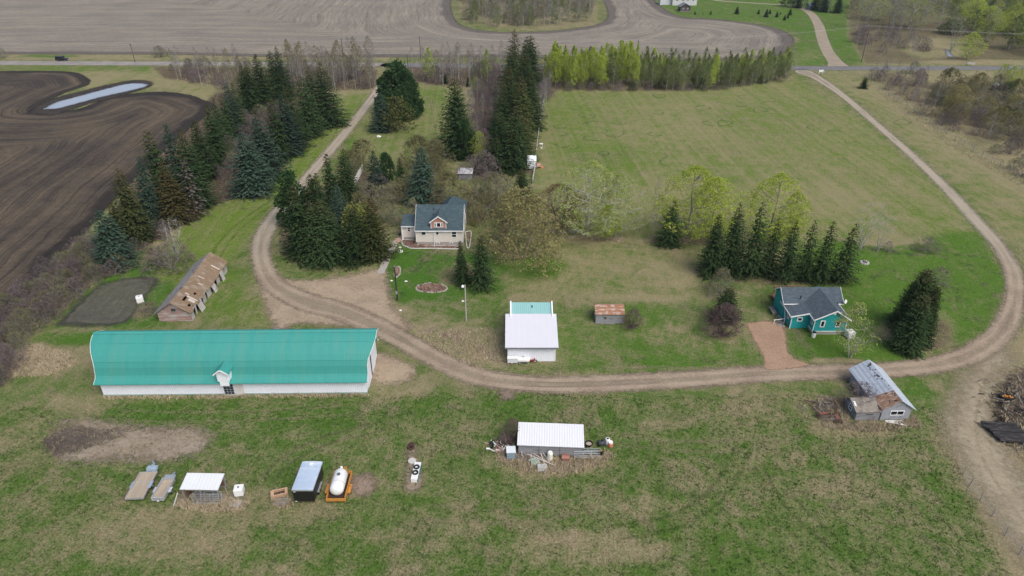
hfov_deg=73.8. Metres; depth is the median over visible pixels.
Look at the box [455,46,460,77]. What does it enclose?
aspen tree
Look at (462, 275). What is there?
spruce tree
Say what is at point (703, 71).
poplar tree
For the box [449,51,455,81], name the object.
aspen tree
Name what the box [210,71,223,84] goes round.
bare bush
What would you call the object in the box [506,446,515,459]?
storage bin
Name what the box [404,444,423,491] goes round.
trodden strip
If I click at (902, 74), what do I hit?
bare bush
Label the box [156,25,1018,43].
power line
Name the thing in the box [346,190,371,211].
fruit tree
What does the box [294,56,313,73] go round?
bare bush
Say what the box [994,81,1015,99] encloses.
leafy bush
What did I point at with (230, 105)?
spruce tree
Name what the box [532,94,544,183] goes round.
field fence
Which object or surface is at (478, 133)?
cottonwood tree
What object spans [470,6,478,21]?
grove tree
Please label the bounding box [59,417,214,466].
bare soil
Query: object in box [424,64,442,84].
bare bush
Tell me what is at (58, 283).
budding bush
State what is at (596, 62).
poplar tree
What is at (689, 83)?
bare bush
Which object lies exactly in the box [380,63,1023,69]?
road
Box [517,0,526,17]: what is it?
grove tree
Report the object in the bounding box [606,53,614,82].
poplar tree
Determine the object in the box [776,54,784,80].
poplar tree
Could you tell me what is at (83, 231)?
bare bush
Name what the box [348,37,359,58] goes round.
aspen tree
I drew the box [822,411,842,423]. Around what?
farm implement
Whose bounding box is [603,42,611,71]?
poplar tree
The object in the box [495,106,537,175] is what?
spruce tree
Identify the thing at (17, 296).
bare bush
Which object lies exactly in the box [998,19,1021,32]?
leafy bush
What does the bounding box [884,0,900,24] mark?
bare tree
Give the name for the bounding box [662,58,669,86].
poplar tree
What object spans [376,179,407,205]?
fruit tree
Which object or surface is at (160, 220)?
bare bush
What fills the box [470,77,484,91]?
cottonwood tree
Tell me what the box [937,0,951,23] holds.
bare tree
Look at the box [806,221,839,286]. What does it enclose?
spruce tree
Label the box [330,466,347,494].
liquid tank
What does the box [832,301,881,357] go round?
bare tree
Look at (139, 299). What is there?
water tote
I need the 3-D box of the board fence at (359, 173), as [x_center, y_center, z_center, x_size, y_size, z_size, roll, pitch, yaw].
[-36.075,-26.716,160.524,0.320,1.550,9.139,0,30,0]
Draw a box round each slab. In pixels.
[531,458,539,464]
[537,464,547,471]
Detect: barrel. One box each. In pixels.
[608,440,612,447]
[811,331,816,337]
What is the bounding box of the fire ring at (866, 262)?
[860,260,868,264]
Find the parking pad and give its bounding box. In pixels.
[746,321,809,369]
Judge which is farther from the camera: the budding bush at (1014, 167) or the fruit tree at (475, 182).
the budding bush at (1014, 167)
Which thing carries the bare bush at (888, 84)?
on the ground at (840, 160)
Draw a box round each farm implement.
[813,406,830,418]
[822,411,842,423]
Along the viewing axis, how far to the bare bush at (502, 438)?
82.44 m
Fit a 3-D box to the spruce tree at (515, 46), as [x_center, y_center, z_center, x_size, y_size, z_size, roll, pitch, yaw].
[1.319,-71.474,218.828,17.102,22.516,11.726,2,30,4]
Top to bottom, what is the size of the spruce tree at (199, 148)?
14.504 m
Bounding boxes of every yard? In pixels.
[260,270,411,330]
[371,353,416,384]
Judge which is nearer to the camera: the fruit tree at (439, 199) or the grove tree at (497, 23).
the fruit tree at (439, 199)
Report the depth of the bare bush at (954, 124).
191.91 m
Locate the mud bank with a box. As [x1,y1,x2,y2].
[28,80,153,115]
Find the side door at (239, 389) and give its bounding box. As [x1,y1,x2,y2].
[234,384,244,393]
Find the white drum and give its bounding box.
[547,450,552,460]
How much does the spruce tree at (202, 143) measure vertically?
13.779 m
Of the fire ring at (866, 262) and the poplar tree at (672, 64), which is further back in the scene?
the poplar tree at (672, 64)
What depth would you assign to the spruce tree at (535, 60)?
230.21 m
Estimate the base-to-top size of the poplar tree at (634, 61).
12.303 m
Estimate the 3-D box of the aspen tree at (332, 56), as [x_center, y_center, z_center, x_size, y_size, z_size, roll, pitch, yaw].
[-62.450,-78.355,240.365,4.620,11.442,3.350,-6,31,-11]
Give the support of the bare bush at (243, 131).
on the ground at (840, 160)
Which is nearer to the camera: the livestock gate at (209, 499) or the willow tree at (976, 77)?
the livestock gate at (209, 499)
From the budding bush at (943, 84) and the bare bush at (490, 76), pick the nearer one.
the budding bush at (943, 84)
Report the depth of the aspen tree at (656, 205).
127.89 m
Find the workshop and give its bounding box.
[505,301,558,360]
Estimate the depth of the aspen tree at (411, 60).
242.75 m
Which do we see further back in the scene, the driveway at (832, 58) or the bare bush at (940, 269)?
the driveway at (832, 58)
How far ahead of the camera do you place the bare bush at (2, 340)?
100.28 m
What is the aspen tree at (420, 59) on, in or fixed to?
on the ground at (840, 160)
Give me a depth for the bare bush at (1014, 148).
174.44 m
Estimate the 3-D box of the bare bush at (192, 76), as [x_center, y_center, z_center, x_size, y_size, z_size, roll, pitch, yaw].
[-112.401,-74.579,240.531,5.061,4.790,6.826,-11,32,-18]
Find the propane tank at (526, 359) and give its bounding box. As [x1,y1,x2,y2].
[517,356,529,363]
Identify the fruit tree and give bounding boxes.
[339,148,368,174]
[345,138,379,169]
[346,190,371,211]
[353,181,382,205]
[363,173,392,196]
[371,184,396,206]
[375,95,417,133]
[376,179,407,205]
[379,202,396,222]
[387,205,408,226]
[391,174,414,203]
[397,134,438,169]
[402,159,417,175]
[405,197,417,213]
[419,176,447,203]
[422,138,455,171]
[425,154,447,176]
[428,168,470,203]
[436,197,443,203]
[448,185,475,207]
[461,176,498,201]
[466,198,480,220]
[468,202,489,226]
[474,192,497,217]
[475,171,505,203]
[483,173,524,207]
[497,190,524,220]
[934,67,961,88]
[946,76,981,103]
[976,95,998,119]
[988,73,1008,90]
[994,109,1023,134]
[1003,78,1023,96]
[1009,97,1023,122]
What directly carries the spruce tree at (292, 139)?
on the ground at (840, 160)
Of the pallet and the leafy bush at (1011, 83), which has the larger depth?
the leafy bush at (1011, 83)
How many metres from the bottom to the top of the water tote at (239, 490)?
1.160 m
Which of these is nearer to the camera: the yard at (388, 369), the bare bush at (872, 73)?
the yard at (388, 369)
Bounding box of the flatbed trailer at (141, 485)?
[124,461,158,499]
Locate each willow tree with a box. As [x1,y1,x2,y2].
[468,184,567,279]
[483,204,531,254]
[534,183,591,231]
[933,94,968,119]
[939,83,974,107]
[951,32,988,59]
[966,72,990,95]
[978,106,1013,128]
[999,93,1022,111]
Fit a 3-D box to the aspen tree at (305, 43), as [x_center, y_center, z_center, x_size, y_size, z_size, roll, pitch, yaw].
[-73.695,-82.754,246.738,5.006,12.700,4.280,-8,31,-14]
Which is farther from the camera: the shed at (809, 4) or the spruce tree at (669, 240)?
the shed at (809, 4)
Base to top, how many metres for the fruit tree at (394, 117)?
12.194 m
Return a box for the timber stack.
[981,421,1023,444]
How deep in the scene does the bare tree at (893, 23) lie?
331.20 m
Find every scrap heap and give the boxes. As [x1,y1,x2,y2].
[485,439,511,452]
[798,396,845,412]
[978,380,1023,416]
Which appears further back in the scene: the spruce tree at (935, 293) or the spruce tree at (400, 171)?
the spruce tree at (400, 171)
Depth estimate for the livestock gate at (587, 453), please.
80.73 m
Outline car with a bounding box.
[55,56,68,60]
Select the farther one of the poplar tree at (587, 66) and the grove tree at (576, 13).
the grove tree at (576, 13)
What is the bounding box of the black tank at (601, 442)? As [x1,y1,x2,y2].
[597,440,605,445]
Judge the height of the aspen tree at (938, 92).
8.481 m
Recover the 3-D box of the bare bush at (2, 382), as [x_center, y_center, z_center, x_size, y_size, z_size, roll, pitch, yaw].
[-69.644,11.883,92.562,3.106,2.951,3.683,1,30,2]
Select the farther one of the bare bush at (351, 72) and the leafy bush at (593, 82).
the bare bush at (351, 72)
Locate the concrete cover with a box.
[408,458,415,463]
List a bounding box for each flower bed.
[393,266,400,277]
[402,239,458,248]
[415,282,447,292]
[465,231,470,247]
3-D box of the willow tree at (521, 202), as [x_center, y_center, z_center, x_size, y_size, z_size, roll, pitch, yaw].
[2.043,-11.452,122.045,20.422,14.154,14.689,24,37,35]
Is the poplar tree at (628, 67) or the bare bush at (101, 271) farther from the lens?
the poplar tree at (628, 67)
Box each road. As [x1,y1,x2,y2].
[0,61,388,66]
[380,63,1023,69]
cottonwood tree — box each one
[465,131,490,157]
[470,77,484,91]
[551,159,631,236]
[575,172,659,236]
[592,205,624,240]
[652,164,736,240]
[675,177,748,238]
[737,170,810,243]
[770,190,817,240]
[992,64,1011,83]
[1003,65,1022,82]
[1011,67,1023,88]
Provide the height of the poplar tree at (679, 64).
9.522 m
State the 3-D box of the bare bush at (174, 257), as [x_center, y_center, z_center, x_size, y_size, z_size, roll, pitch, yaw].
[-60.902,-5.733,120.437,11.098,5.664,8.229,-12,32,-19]
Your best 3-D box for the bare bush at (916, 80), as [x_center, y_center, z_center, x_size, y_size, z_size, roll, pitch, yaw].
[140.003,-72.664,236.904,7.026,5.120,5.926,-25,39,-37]
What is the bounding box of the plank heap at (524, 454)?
[515,449,545,460]
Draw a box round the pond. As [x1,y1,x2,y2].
[44,83,147,108]
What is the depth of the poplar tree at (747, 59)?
238.59 m
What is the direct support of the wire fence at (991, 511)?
on the dirt track
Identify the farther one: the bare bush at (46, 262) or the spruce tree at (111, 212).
the spruce tree at (111, 212)
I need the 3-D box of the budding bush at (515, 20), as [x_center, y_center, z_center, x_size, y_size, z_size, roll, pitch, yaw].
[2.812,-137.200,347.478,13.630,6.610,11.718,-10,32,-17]
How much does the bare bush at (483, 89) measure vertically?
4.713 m
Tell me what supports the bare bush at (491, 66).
on the ground at (840, 160)
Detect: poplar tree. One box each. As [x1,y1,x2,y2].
[422,47,436,78]
[470,64,477,81]
[478,61,485,79]
[481,49,492,76]
[540,54,549,77]
[544,52,551,79]
[546,44,557,75]
[549,52,561,85]
[550,46,560,79]
[554,45,564,80]
[556,54,564,80]
[560,45,571,82]
[562,52,572,81]
[564,55,573,88]
[568,46,574,65]
[570,57,578,89]
[571,47,578,81]
[575,53,582,85]
[575,58,585,84]
[580,50,589,86]
[583,49,592,81]
[588,47,597,77]
[590,51,601,85]
[596,47,610,86]
[596,56,608,84]
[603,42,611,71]
[605,45,617,71]
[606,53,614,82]
[608,50,619,77]
[608,50,619,88]
[615,51,627,81]
[616,39,623,68]
[618,42,630,72]
[618,45,628,79]
[625,54,632,79]
[626,49,638,81]
[627,42,637,71]
[631,54,641,79]
[633,43,641,64]
[633,56,640,82]
[638,61,648,85]
[639,54,647,83]
[641,56,648,81]
[648,51,655,73]
[648,56,656,81]
[648,61,656,87]
[650,47,658,68]
[654,64,661,88]
[655,54,663,78]
[661,60,672,88]
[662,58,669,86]
[668,52,677,76]
[670,62,677,89]
[673,54,681,78]
[673,58,681,81]
[677,63,683,86]
[678,60,691,89]
[679,50,686,70]
[683,57,689,76]
[684,50,692,72]
[687,64,695,82]
[689,57,695,78]
[692,57,701,82]
[694,64,702,88]
[697,59,708,83]
[700,47,709,65]
[700,58,706,79]
[703,65,712,90]
[705,53,711,77]
[709,65,716,85]
[710,53,717,77]
[711,55,721,80]
[715,63,725,87]
[720,63,726,83]
[724,53,734,80]
[726,60,735,88]
[728,60,739,87]
[734,58,740,83]
[739,55,750,77]
[739,63,747,86]
[741,54,749,80]
[744,56,752,84]
[748,60,757,84]
[751,56,761,84]
[754,50,762,73]
[754,54,764,80]
[759,47,765,69]
[760,61,768,83]
[762,51,772,75]
[763,58,774,83]
[766,50,775,72]
[770,57,778,81]
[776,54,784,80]
[781,50,794,77]
[781,52,791,79]
[782,45,790,67]
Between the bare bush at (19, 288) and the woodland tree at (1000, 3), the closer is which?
the bare bush at (19, 288)
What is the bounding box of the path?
[377,238,397,273]
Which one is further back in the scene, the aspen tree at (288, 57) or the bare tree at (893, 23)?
the bare tree at (893, 23)
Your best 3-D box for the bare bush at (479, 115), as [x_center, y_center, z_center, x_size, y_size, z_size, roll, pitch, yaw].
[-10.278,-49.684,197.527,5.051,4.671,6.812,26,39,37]
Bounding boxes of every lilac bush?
[499,418,519,443]
[621,308,644,329]
[697,302,744,337]
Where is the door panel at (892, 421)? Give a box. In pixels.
[885,420,906,425]
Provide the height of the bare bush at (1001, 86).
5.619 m
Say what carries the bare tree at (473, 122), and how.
on the ground at (840, 160)
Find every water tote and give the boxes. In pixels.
[135,294,143,304]
[233,484,245,497]
[844,328,855,339]
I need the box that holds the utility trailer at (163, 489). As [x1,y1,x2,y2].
[151,471,175,501]
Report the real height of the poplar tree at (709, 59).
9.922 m
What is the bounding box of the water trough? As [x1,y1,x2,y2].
[411,462,421,481]
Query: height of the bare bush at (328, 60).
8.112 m
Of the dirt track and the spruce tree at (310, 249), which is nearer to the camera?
the dirt track
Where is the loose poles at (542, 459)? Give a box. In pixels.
[527,453,557,465]
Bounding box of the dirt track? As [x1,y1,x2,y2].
[944,349,1023,556]
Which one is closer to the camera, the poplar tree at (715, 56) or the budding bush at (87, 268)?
the budding bush at (87, 268)
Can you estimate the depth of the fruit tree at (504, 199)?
138.28 m
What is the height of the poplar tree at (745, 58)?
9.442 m
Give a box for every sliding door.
[368,355,372,386]
[370,346,375,371]
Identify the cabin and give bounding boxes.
[677,2,690,11]
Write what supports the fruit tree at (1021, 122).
on the ground at (840, 160)
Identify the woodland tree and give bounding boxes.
[936,0,965,11]
[943,8,965,35]
[945,0,960,20]
[946,0,958,17]
[955,0,988,22]
[965,5,1013,35]
[966,22,986,44]
[967,0,1005,13]
[969,8,998,27]
[969,9,984,31]
[980,0,1001,27]
[980,21,995,42]
[986,6,1004,37]
[992,3,1023,34]
[1000,0,1017,18]
[1001,11,1018,29]
[1002,14,1023,49]
[1012,23,1023,48]
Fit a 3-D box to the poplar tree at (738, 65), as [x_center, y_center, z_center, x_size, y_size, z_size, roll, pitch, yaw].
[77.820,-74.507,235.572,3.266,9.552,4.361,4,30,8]
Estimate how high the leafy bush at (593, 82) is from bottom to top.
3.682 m
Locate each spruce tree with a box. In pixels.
[86,210,142,272]
[106,201,136,246]
[111,168,159,250]
[132,130,171,207]
[133,156,167,230]
[153,161,202,227]
[159,123,203,210]
[170,128,224,214]
[177,159,209,221]
[188,118,223,180]
[195,120,212,167]
[200,104,235,170]
[208,99,232,145]
[217,93,238,140]
[219,83,250,135]
[222,132,277,201]
[230,83,253,135]
[234,66,258,112]
[240,60,268,113]
[247,116,293,184]
[248,54,283,110]
[262,97,294,165]
[264,52,290,98]
[267,95,308,159]
[272,46,297,98]
[275,185,312,268]
[277,85,316,149]
[292,76,330,139]
[298,66,339,130]
[299,201,336,271]
[302,174,330,225]
[307,173,328,216]
[310,198,346,271]
[312,62,354,130]
[319,153,345,214]
[325,207,346,259]
[327,148,367,207]
[329,184,347,229]
[333,205,379,270]
[352,196,407,267]
[362,150,387,195]
[366,92,395,133]
[394,157,408,191]
[402,147,446,212]
[432,77,477,159]
[441,74,449,83]
[443,85,476,154]
[448,241,471,289]
[458,235,503,294]
[473,154,485,175]
[483,94,512,141]
[483,108,507,161]
[484,137,510,177]
[487,82,513,128]
[489,28,534,94]
[492,46,520,99]
[494,66,517,114]
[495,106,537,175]
[496,129,529,175]
[502,72,535,131]
[504,79,540,141]
[510,169,532,198]
[511,71,547,132]
[512,50,540,117]
[519,115,540,162]
[521,35,546,89]
[521,36,544,86]
[651,200,685,249]
[695,214,730,282]
[705,285,746,327]
[715,202,749,280]
[733,201,775,280]
[757,218,783,281]
[769,219,804,285]
[786,220,824,283]
[795,0,801,8]
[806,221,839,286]
[808,0,819,9]
[815,0,831,11]
[821,223,867,285]
[832,0,843,13]
[857,78,868,88]
[881,282,918,328]
[883,292,934,360]
[887,266,938,332]
[908,285,943,350]
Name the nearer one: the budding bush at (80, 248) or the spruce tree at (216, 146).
the budding bush at (80, 248)
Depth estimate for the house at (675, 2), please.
409.73 m
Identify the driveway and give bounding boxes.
[250,70,1023,393]
[715,0,847,65]
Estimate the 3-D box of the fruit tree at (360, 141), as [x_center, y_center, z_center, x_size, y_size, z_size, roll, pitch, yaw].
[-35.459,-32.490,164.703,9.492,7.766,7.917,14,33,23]
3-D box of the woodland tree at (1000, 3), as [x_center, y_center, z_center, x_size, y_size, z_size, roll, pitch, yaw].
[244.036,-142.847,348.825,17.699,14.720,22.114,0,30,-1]
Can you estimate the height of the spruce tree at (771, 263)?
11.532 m
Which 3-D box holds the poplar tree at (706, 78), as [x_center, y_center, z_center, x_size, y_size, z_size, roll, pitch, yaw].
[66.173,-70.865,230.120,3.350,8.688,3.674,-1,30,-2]
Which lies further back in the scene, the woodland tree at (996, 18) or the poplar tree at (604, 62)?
the woodland tree at (996, 18)
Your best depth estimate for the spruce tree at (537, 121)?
189.96 m
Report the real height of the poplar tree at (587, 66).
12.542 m
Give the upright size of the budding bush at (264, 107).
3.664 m
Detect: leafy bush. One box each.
[586,78,597,88]
[627,83,636,91]
[654,79,665,88]
[687,78,698,89]
[779,0,805,7]
[936,19,971,35]
[964,11,999,27]
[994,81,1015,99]
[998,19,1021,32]
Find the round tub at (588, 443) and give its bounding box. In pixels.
[585,440,592,447]
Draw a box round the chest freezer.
[507,356,517,362]
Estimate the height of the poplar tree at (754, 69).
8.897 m
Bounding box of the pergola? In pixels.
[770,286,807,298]
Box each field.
[0,0,793,60]
[0,71,213,318]
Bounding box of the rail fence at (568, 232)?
[545,229,583,234]
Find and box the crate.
[562,454,568,461]
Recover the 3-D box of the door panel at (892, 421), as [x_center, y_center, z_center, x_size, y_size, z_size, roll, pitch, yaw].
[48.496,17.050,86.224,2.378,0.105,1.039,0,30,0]
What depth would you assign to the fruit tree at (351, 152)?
160.92 m
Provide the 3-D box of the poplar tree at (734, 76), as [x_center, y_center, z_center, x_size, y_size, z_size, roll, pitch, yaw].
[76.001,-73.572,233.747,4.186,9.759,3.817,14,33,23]
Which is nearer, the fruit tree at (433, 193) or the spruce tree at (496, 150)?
the fruit tree at (433, 193)
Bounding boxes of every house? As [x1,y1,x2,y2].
[401,195,466,246]
[658,0,696,4]
[773,286,851,333]
[845,359,915,419]
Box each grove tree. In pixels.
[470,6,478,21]
[471,1,480,16]
[491,7,502,26]
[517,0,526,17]
[526,6,534,22]
[546,1,553,24]
[549,0,559,22]
[572,6,581,19]
[583,4,591,18]
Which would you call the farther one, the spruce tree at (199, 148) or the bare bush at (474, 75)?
the bare bush at (474, 75)
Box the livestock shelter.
[180,473,227,500]
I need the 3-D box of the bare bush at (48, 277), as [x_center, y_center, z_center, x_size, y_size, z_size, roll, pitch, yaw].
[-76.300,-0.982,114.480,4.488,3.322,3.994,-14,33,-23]
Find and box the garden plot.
[57,277,157,326]
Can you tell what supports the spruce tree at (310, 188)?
on the ground at (840, 160)
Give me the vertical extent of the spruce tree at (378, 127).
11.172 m
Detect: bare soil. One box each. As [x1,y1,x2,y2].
[42,426,122,454]
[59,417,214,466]
[350,473,375,495]
[499,390,513,400]
[993,368,1023,450]
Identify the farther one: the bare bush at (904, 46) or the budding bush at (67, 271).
the bare bush at (904, 46)
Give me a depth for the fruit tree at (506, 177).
141.49 m
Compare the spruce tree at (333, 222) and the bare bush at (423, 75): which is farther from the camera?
the bare bush at (423, 75)
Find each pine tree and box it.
[272,169,310,225]
[374,69,397,111]
[377,151,395,182]
[378,58,419,120]
[390,84,415,122]
[401,76,424,118]
[451,119,477,160]
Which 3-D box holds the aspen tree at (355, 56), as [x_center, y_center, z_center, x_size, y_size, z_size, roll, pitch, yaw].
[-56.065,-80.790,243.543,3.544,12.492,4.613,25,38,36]
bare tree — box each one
[161,217,182,257]
[468,121,482,147]
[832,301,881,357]
[843,1,859,26]
[848,0,870,8]
[851,0,900,19]
[855,202,886,249]
[866,3,875,27]
[873,216,898,251]
[875,5,890,29]
[879,0,951,28]
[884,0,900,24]
[887,1,902,24]
[890,5,901,28]
[892,0,903,26]
[895,0,912,28]
[897,4,912,30]
[910,0,923,21]
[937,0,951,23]
[938,0,950,25]
[948,17,972,50]
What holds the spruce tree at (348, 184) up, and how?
on the ground at (840, 160)
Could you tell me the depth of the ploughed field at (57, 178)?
176.10 m
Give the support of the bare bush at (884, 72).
on the ground at (840, 160)
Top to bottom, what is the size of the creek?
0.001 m
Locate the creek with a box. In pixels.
[945,49,953,56]
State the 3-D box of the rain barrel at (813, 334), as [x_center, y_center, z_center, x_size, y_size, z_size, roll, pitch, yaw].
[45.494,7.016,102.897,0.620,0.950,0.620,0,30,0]
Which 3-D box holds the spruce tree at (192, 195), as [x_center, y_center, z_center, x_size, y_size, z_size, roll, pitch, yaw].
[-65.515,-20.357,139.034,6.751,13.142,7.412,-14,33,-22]
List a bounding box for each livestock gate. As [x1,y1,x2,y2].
[191,494,219,503]
[194,491,222,499]
[574,451,599,457]
[583,448,600,452]
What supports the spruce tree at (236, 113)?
on the ground at (840, 160)
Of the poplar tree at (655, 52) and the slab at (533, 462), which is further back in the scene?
the poplar tree at (655, 52)
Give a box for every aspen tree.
[207,62,213,76]
[223,48,231,70]
[234,55,242,72]
[282,39,295,71]
[284,45,293,70]
[291,47,303,74]
[292,44,304,70]
[294,57,302,90]
[296,61,304,84]
[301,42,313,71]
[311,45,320,66]
[327,62,334,83]
[328,57,337,90]
[329,49,339,75]
[332,40,340,71]
[332,40,343,76]
[339,52,347,79]
[340,53,350,80]
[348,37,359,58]
[348,56,354,78]
[349,44,360,74]
[350,60,357,88]
[354,52,362,82]
[355,48,365,70]
[363,36,372,60]
[365,60,374,89]
[367,40,375,71]
[408,49,414,70]
[418,46,426,79]
[424,51,433,82]
[438,53,445,75]
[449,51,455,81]
[454,42,462,66]
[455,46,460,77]
[466,55,472,76]
[481,51,491,80]
[651,175,660,237]
[934,81,942,106]
[986,112,998,144]
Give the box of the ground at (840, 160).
[0,0,1023,575]
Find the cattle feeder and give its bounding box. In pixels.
[270,487,288,499]
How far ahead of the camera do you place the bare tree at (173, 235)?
123.73 m
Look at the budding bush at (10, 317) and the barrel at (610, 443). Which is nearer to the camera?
the barrel at (610, 443)
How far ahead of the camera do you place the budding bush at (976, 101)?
205.15 m
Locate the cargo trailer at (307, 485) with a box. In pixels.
[291,461,323,501]
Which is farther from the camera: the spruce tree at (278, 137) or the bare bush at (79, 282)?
the spruce tree at (278, 137)
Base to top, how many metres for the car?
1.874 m
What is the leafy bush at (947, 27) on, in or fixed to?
on the ground at (840, 160)
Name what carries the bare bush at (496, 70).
on the ground at (840, 160)
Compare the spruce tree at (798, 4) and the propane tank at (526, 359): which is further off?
the spruce tree at (798, 4)
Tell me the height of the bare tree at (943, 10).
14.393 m
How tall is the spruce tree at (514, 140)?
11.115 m
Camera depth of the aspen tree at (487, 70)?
237.60 m
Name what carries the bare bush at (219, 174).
on the ground at (840, 160)
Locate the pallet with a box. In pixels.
[230,500,241,507]
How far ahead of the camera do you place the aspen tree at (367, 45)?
252.44 m
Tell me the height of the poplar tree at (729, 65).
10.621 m
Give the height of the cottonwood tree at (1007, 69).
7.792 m
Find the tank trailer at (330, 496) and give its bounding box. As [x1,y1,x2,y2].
[325,466,352,500]
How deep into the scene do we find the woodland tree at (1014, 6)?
319.14 m
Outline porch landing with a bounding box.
[769,307,777,314]
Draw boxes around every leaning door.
[198,299,205,311]
[211,283,217,292]
[220,270,224,281]
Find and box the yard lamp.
[461,285,466,320]
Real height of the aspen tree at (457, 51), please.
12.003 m
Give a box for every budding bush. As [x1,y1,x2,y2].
[0,293,26,316]
[0,320,32,347]
[5,312,26,329]
[5,332,29,355]
[10,307,33,320]
[15,280,46,301]
[15,314,43,337]
[20,306,42,325]
[24,297,55,319]
[29,278,46,292]
[37,271,54,285]
[47,250,73,273]
[48,276,72,297]
[50,270,72,288]
[50,284,75,306]
[58,269,85,290]
[62,249,77,264]
[66,242,92,264]
[71,241,88,257]
[78,252,94,270]
[80,256,100,273]
[81,262,100,278]
[83,264,106,286]
[99,251,115,272]
[106,251,132,272]
[135,300,160,316]
[138,246,174,271]
[150,45,168,58]
[220,151,238,168]
[228,141,238,153]
[251,104,263,114]
[257,106,269,116]
[461,9,475,19]
[482,5,503,16]
[501,12,517,22]
[508,12,530,25]
[518,12,534,22]
[565,81,572,90]
[571,0,590,10]
[576,80,585,88]
[699,82,708,91]
[705,266,739,299]
[719,79,730,89]
[925,85,949,104]
[930,85,942,96]
[931,79,948,94]
[942,108,960,125]
[947,100,969,117]
[963,83,980,98]
[964,99,982,114]
[981,89,1002,105]
[987,122,1006,140]
[988,143,1003,153]
[999,91,1020,107]
[1006,158,1023,170]
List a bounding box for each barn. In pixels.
[90,328,378,395]
[153,252,227,321]
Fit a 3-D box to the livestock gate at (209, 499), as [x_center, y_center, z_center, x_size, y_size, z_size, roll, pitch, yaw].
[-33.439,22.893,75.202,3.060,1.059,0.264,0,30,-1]
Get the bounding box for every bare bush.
[0,306,12,325]
[0,315,15,330]
[0,329,11,347]
[0,343,29,369]
[0,347,15,366]
[0,352,17,378]
[0,367,14,386]
[6,284,31,306]
[7,289,33,310]
[8,279,29,297]
[28,265,53,281]
[29,300,63,326]
[31,256,54,277]
[39,291,69,315]
[43,274,69,294]
[48,259,71,276]
[55,264,66,277]
[60,277,86,302]
[65,257,83,274]
[66,236,90,253]
[67,266,83,285]
[70,275,89,294]
[79,234,96,249]
[80,227,92,242]
[85,244,98,264]
[95,265,111,278]
[100,259,126,276]
[125,237,141,248]
[137,240,197,278]
[155,227,173,241]
[158,219,169,232]
[180,65,196,77]
[181,59,196,73]
[186,69,200,82]
[191,68,206,80]
[195,55,215,72]
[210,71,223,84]
[212,164,224,177]
[214,74,230,89]
[215,166,228,179]
[222,135,234,147]
[222,156,240,174]
[235,126,251,136]
[238,57,248,71]
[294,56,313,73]
[304,66,324,84]
[318,51,340,70]
[325,70,342,86]
[329,59,351,81]
[340,57,358,77]
[341,61,361,79]
[354,63,378,88]
[421,62,435,76]
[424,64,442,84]
[441,58,460,74]
[455,162,473,179]
[463,155,483,174]
[464,104,482,118]
[466,94,479,107]
[467,83,478,95]
[468,149,500,178]
[470,55,481,73]
[470,69,484,84]
[470,113,485,129]
[471,109,485,123]
[472,77,490,93]
[473,155,501,180]
[475,84,491,97]
[475,86,491,102]
[475,118,489,132]
[478,92,492,105]
[478,128,491,146]
[480,115,492,131]
[482,100,493,114]
[483,59,497,79]
[484,70,497,85]
[484,74,500,89]
[485,54,500,68]
[486,82,495,94]
[488,90,500,106]
[489,64,504,78]
[495,432,510,446]
[535,83,549,101]
[536,79,554,97]
[537,106,548,120]
[539,79,556,95]
[614,82,622,90]
[684,81,693,90]
[709,81,719,89]
[835,381,881,420]
[849,31,861,41]
[855,23,866,34]
[857,33,872,43]
[858,36,866,44]
[860,24,869,35]
[864,67,880,79]
[873,69,887,81]
[881,240,897,254]
[884,80,894,89]
[888,71,902,81]
[894,83,909,95]
[895,69,907,81]
[900,38,910,47]
[905,72,922,85]
[906,61,920,74]
[906,87,920,101]
[912,236,943,254]
[913,35,927,48]
[914,97,935,115]
[917,71,928,84]
[918,38,933,50]
[918,43,929,51]
[926,266,951,288]
[934,111,950,125]
[944,119,961,130]
[947,104,964,122]
[967,105,988,125]
[971,122,986,136]
[987,83,1011,99]
[999,135,1022,154]
[1002,132,1023,148]
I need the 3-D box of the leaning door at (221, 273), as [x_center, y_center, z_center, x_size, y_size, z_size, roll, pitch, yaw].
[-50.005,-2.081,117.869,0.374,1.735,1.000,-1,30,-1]
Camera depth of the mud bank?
223.44 m
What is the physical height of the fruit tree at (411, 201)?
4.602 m
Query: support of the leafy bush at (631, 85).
on the ground at (840, 160)
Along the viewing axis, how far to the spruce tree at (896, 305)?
103.42 m
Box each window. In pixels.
[223,384,234,393]
[434,223,442,226]
[819,321,825,326]
[890,410,904,414]
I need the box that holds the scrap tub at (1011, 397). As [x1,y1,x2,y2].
[999,393,1015,399]
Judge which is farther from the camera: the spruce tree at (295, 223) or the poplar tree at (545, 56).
the poplar tree at (545, 56)
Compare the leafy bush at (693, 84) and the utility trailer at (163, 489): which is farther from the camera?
the leafy bush at (693, 84)
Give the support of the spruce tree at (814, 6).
on the ground at (840, 160)
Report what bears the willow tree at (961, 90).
on the ground at (840, 160)
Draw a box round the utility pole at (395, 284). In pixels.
[393,266,397,300]
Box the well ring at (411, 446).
[407,442,414,449]
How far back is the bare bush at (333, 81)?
236.11 m
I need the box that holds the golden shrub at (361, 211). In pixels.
[341,201,381,232]
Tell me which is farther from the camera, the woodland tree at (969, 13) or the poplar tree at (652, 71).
the woodland tree at (969, 13)
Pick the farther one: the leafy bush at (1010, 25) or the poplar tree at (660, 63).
the leafy bush at (1010, 25)
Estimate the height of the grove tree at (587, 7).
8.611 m
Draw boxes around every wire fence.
[870,81,1019,177]
[962,467,1023,554]
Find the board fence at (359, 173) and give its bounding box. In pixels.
[354,165,362,182]
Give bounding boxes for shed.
[458,168,473,179]
[517,422,583,456]
[527,155,536,168]
[593,303,624,324]
[806,2,817,9]

